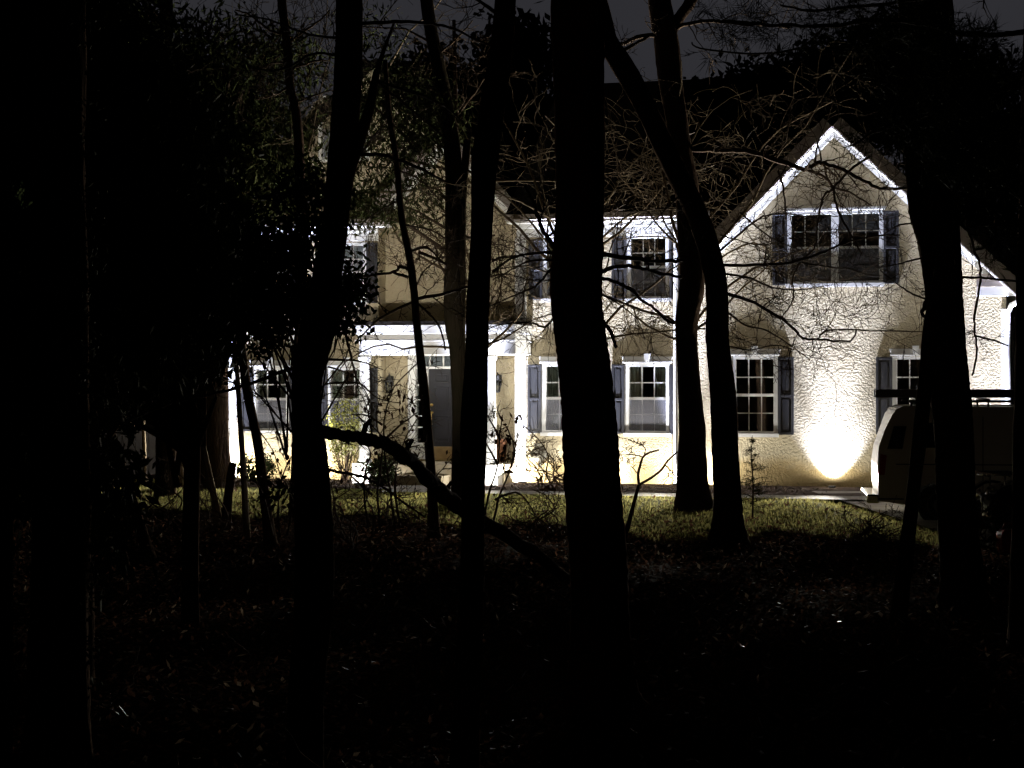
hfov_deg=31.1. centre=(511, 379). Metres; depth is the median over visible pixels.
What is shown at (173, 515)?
briar
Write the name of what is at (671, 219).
bare tree
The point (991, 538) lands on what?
briar
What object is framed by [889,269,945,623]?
tree
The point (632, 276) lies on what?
window
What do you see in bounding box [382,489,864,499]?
walkway
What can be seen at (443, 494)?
fallen limb
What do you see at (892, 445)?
van
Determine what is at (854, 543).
briar
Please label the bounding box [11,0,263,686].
evergreen tree
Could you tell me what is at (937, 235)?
tree
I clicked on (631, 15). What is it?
sky
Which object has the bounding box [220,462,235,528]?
sapling
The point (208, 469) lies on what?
sapling
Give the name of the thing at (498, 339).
bare tree
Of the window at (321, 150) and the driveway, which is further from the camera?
the window at (321, 150)
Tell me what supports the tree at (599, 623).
on the forest floor
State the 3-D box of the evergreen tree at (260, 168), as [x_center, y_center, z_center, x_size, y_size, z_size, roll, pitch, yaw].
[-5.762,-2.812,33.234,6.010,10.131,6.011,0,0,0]
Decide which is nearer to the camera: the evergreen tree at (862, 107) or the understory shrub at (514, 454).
the understory shrub at (514, 454)
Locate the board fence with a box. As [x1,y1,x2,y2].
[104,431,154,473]
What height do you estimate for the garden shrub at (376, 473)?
0.722 m
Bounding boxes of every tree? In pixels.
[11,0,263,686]
[12,1,311,443]
[98,0,522,767]
[105,0,356,497]
[106,173,287,626]
[129,0,635,272]
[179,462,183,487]
[188,0,385,515]
[200,368,234,489]
[293,165,630,401]
[310,1,477,488]
[310,60,495,538]
[332,34,476,93]
[368,58,814,372]
[381,0,541,498]
[433,0,536,767]
[442,0,723,723]
[446,0,553,158]
[492,41,882,366]
[604,0,924,546]
[620,0,907,511]
[680,0,1023,653]
[683,29,882,181]
[800,2,1021,235]
[840,0,1017,612]
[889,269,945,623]
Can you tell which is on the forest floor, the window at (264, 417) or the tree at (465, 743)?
the tree at (465, 743)
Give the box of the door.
[429,369,451,446]
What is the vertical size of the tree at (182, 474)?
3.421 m
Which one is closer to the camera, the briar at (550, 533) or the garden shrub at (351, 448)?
the briar at (550, 533)
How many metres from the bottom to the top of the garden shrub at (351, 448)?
1.825 m
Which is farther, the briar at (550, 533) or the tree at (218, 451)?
the tree at (218, 451)
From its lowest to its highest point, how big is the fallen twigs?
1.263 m
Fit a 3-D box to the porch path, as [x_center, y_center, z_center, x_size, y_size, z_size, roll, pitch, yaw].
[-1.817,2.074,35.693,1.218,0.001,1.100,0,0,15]
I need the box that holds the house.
[228,58,1017,486]
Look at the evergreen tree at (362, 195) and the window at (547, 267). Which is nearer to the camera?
the evergreen tree at (362, 195)
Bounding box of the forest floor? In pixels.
[13,442,1023,767]
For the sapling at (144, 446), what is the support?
on the forest floor
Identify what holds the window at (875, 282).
in the house
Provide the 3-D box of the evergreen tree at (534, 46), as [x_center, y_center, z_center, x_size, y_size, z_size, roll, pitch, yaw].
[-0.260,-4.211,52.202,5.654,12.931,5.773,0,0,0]
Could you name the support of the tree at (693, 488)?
on the forest floor
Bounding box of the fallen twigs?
[1,490,1023,767]
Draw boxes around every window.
[250,367,290,433]
[318,95,369,161]
[327,367,359,430]
[342,242,367,305]
[540,364,561,435]
[541,239,553,301]
[623,364,670,436]
[625,235,670,301]
[731,356,778,436]
[786,210,883,287]
[892,356,919,405]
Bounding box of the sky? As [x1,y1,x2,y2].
[141,0,1023,232]
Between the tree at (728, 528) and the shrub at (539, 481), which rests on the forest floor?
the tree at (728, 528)
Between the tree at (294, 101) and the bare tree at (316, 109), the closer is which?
the tree at (294, 101)
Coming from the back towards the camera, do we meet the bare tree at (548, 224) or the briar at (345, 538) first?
the bare tree at (548, 224)
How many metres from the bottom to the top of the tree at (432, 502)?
6.458 m
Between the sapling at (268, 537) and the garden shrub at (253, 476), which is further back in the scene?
the garden shrub at (253, 476)
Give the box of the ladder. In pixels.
[874,389,1014,397]
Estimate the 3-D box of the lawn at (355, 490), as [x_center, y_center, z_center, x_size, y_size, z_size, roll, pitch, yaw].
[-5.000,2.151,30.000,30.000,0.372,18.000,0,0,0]
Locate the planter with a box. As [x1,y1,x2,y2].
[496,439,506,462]
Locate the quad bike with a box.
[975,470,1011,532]
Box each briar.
[120,456,242,537]
[281,450,438,545]
[503,467,566,538]
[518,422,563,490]
[831,495,903,560]
[977,491,1011,546]
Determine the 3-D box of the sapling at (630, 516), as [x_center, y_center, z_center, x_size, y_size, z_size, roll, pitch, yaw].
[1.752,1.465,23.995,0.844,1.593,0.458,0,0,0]
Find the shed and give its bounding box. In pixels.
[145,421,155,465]
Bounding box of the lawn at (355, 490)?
[19,479,995,547]
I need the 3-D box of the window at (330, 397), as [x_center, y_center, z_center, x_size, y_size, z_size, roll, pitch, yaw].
[-3.426,0.414,38.721,0.968,1.553,0.269,0,0,15]
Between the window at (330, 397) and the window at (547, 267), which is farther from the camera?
the window at (330, 397)
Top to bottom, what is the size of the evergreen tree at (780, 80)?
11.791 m
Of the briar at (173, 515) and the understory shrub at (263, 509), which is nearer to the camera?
the understory shrub at (263, 509)
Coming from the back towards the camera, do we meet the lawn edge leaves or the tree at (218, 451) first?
the tree at (218, 451)
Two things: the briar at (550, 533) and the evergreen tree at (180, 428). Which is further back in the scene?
the briar at (550, 533)
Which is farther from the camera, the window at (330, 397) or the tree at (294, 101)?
the window at (330, 397)
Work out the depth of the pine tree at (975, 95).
13.76 m
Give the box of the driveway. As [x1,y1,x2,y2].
[813,491,995,546]
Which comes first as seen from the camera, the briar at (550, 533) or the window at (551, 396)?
the briar at (550, 533)
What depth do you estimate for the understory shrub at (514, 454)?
23.97 m
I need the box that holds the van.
[861,398,1013,519]
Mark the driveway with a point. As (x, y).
(882, 506)
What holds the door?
in the house
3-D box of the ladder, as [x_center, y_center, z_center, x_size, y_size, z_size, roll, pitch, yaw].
[7.869,0.210,28.630,4.400,0.130,0.480,0,0,8]
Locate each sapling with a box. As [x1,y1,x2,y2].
[106,428,156,558]
[130,421,146,481]
[201,447,221,525]
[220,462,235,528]
[232,342,262,538]
[236,341,291,546]
[618,436,677,540]
[741,435,775,520]
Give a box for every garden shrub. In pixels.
[235,450,277,481]
[324,399,370,482]
[359,453,400,485]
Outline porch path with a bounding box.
[386,485,426,488]
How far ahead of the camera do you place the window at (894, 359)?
35.72 m
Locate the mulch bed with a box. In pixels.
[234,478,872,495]
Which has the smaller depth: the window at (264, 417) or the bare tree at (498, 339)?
the bare tree at (498, 339)
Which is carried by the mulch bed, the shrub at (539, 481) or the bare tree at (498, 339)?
the shrub at (539, 481)
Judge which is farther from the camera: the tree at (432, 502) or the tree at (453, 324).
the tree at (453, 324)
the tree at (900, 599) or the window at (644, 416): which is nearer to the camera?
the tree at (900, 599)
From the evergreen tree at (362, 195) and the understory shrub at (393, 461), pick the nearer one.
the understory shrub at (393, 461)
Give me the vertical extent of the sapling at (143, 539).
1.881 m
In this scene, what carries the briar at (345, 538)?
on the forest floor
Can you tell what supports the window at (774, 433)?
in the house
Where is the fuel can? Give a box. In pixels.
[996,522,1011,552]
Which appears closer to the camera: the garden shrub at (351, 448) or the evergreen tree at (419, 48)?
the garden shrub at (351, 448)
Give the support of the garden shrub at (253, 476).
on the mulch bed
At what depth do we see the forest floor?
13.86 m
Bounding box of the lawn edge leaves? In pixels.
[164,500,993,544]
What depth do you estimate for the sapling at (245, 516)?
24.47 m
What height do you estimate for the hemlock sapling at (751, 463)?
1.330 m
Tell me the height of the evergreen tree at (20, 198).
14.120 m
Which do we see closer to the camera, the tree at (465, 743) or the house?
the tree at (465, 743)
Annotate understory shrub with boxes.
[220,424,326,537]
[328,379,442,529]
[446,400,555,521]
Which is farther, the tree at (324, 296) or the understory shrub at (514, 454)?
the understory shrub at (514, 454)
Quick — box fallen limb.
[323,381,649,610]

